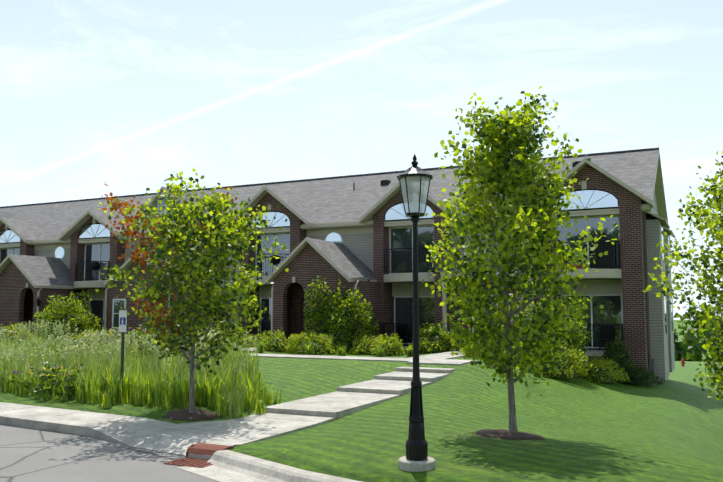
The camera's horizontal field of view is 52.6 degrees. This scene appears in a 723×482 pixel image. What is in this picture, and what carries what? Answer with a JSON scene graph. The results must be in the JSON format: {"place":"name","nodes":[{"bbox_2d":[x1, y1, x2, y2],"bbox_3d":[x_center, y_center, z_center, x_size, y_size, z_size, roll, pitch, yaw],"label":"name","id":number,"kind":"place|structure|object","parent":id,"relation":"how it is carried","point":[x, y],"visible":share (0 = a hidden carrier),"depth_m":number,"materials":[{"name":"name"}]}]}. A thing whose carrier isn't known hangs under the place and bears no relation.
{"place":"outdoors","nodes":[
{"label":"outdoors","id":0,"kind":"place"},
{"bbox_2d":[0,424,219,481],"bbox_3d":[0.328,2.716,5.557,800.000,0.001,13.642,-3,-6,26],"label":"road","id":1,"kind":"structure","parent":0,"point":[30,455],"depth_m":10.69,"materials":[{"name":"grey asphalt"}]},
{"bbox_2d":[164,443,362,481],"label":"curb","id":2,"kind":"structure","parent":1,"relation":"on","point":[222,463],"depth_m":9.87,"materials":[{"name":"concrete"}]},
{"bbox_2d":[0,402,320,456],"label":"sidewalk","id":3,"kind":"structure","parent":0,"point":[155,435],"depth_m":12.85,"materials":[{"name":"concrete"}]},
{"bbox_2d":[0,320,722,481],"bbox_3d":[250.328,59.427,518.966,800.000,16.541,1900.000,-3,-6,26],"label":"lawn","id":4,"kind":"structure","parent":0,"point":[670,429],"depth_m":14.23,"materials":[{"name":"green plant"}]},
{"bbox_2d":[0,321,38,340],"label":"spirea shrub","id":5,"kind":"object","parent":4,"relation":"on","point":[17,330],"visible":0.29,"depth_m":35.10,"materials":[{"name":"green plant"}]},
{"bbox_2d":[32,290,101,344],"bbox_3d":[-13.889,3.621,34.644,3.304,2.749,2.811,-3,-6,26],"label":"viburnum shrub","id":6,"kind":"object","parent":4,"relation":"on","point":[62,312],"visible":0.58,"depth_m":34.28,"materials":[{"name":"green plant"}]},
{"bbox_2d":[74,329,109,340],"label":"spirea shrub","id":7,"kind":"object","parent":4,"relation":"on","point":[82,333],"visible":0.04,"depth_m":32.53,"materials":[{"name":"green plant"}]},
{"bbox_2d":[119,309,126,398],"bbox_3d":[-5.270,2.665,16.079,0.220,2.320,0.062,-3,-6,26],"label":"parking sign","id":8,"kind":"object","parent":4,"relation":"on","point":[122,320],"visible":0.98,"depth_m":16.12,"materials":[{"name":"white metal"}]},
{"bbox_2d":[0,320,283,419],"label":"tall grass","id":9,"kind":"structure","parent":4,"relation":"on","point":[66,367],"depth_m":16.92,"materials":[{"name":"green plant"}]},
{"bbox_2d":[163,408,222,420],"bbox_3d":[-3.308,3.386,14.254,1.237,0.131,1.233,-3,-6,26],"label":"mulch bed","id":10,"kind":"object","parent":4,"relation":"on","point":[186,415],"visible":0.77,"depth_m":14.06,"materials":[{"name":"brown soil"}]},
{"bbox_2d":[95,168,293,412],"bbox_3d":[-3.280,1.001,14.323,4.008,4.921,3.808,-3,-6,26],"label":"maple tree","id":11,"kind":"object","parent":4,"relation":"on","point":[200,221],"visible":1,"depth_m":14.07,"materials":[{"name":"green plant"}]},
{"bbox_2d":[199,316,229,332],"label":"viburnum shrub","id":12,"kind":"object","parent":4,"relation":"on","point":[213,325],"visible":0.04,"depth_m":31.44,"materials":[{"name":"green plant"}]},
{"bbox_2d":[221,321,257,347],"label":"spirea shrub","id":13,"kind":"object","parent":4,"relation":"on","point":[242,336],"visible":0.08,"depth_m":29.93,"materials":[{"name":"green plant"}]},
{"bbox_2d":[252,330,297,350],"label":"spirea shrub","id":14,"kind":"object","parent":4,"relation":"on","point":[273,342],"visible":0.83,"depth_m":27.88,"materials":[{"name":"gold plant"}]},
{"bbox_2d":[281,328,337,354],"bbox_3d":[-1.901,3.837,27.871,2.481,1.027,1.585,-3,-6,26],"label":"spirea shrub","id":15,"kind":"object","parent":4,"relation":"on","point":[318,349],"visible":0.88,"depth_m":27.50,"materials":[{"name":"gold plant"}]},
{"bbox_2d":[0,147,675,382],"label":"condo building","id":16,"kind":"structure","parent":4,"relation":"on","point":[351,231],"depth_m":32.46,"materials":[{"name":"brick"}]},
{"bbox_2d":[303,276,380,353],"bbox_3d":[-0.711,2.917,29.422,3.361,3.152,3.348,-3,-6,26],"label":"viburnum shrub","id":17,"kind":"object","parent":4,"relation":"on","point":[340,322],"visible":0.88,"depth_m":28.85,"materials":[{"name":"green plant"}]},
{"bbox_2d":[243,347,476,424],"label":"path steps","id":18,"kind":"structure","parent":4,"relation":"on","point":[342,401],"depth_m":16.90,"materials":[{"name":"concrete"}]},
{"bbox_2d":[348,334,384,354],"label":"spirea shrub","id":19,"kind":"object","parent":4,"relation":"on","point":[363,346],"visible":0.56,"depth_m":27.53,"materials":[{"name":"green plant"}]},
{"bbox_2d":[370,333,404,355],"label":"spirea shrub","id":20,"kind":"object","parent":4,"relation":"on","point":[393,348],"visible":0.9,"depth_m":26.79,"materials":[{"name":"green plant"}]},
{"bbox_2d":[255,340,543,377],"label":"daylilies","id":21,"kind":"object","parent":4,"relation":"on","point":[341,351],"visible":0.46,"depth_m":25.04,"materials":[{"name":"green plant"}]},
{"bbox_2d":[397,154,434,471],"bbox_3d":[0.701,1.005,9.446,0.480,4.340,0.480,-3,-6,26],"label":"lamp post","id":22,"kind":"object","parent":4,"relation":"on","point":[416,458],"visible":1,"depth_m":9.38,"materials":[{"name":"black metal"}]},
{"bbox_2d":[404,321,461,353],"bbox_3d":[2.721,3.613,27.407,1.970,1.253,1.918,2,-6,-17],"label":"viburnum shrub","id":23,"kind":"object","parent":4,"relation":"on","point":[432,340],"visible":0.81,"depth_m":27.08,"materials":[{"name":"green plant"}]},
{"bbox_2d":[456,332,495,355],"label":"spirea shrub","id":24,"kind":"object","parent":4,"relation":"on","point":[461,351],"visible":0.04,"depth_m":24.80,"materials":[{"name":"green plant"}]},
{"bbox_2d":[475,429,545,439],"bbox_3d":[2.392,3.121,11.756,1.215,0.140,1.143,-3,-6,26],"label":"mulch bed","id":25,"kind":"object","parent":4,"relation":"on","point":[501,434],"visible":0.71,"depth_m":11.48,"materials":[{"name":"brown soil"}]},
{"bbox_2d":[421,86,619,431],"bbox_3d":[2.555,0.327,11.998,3.243,5.722,3.324,-3,-6,26],"label":"maple tree","id":26,"kind":"object","parent":4,"relation":"on","point":[503,164],"visible":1,"depth_m":11.75,"materials":[{"name":"green plant"}]},
{"bbox_2d":[481,289,597,370],"bbox_3d":[6.120,2.988,25.160,3.993,2.832,3.481,-3,-6,26],"label":"viburnum shrub","id":27,"kind":"object","parent":4,"relation":"on","point":[579,337],"visible":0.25,"depth_m":24.73,"materials":[{"name":"green plant"}]},
{"bbox_2d":[520,340,588,377],"bbox_3d":[6.096,3.811,24.038,2.706,1.333,1.942,-3,-6,26],"label":"spirea shrub","id":28,"kind":"object","parent":4,"relation":"on","point":[566,368],"visible":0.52,"depth_m":23.40,"materials":[{"name":"green plant"}]},
{"bbox_2d":[575,354,629,382],"bbox_3d":[8.304,4.422,25.455,1.842,1.004,1.905,1,-6,-10],"label":"spirea shrub","id":29,"kind":"object","parent":4,"relation":"on","point":[603,373],"visible":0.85,"depth_m":25.09,"materials":[{"name":"green plant"}]},
{"bbox_2d":[602,337,634,382],"bbox_3d":[9.247,4.311,26.423,1.202,1.647,0.984,-3,-6,26],"label":"arborvitae shrub","id":30,"kind":"object","parent":4,"relation":"on","point":[621,359],"visible":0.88,"depth_m":26.28,"materials":[{"name":"green plant"}]},
{"bbox_2d":[623,363,664,386],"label":"yew shrub","id":31,"kind":"object","parent":4,"relation":"on","point":[644,378],"visible":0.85,"depth_m":25.96,"materials":[{"name":"green plant"}]},
{"bbox_2d":[643,151,722,403],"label":"maple tree","id":32,"kind":"object","parent":4,"relation":"on","point":[707,279],"visible":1,"depth_m":14.76,"materials":[{"name":"green plant"}]},
{"bbox_2d":[673,302,722,361],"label":"treeline","id":33,"kind":"object","parent":4,"relation":"on","point":[688,347],"visible":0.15,"depth_m":135.75,"materials":[{"name":"green plant"}]},
{"bbox_2d":[0,0,722,319],"label":"sky","id":34,"kind":"structure","parent":0,"point":[128,95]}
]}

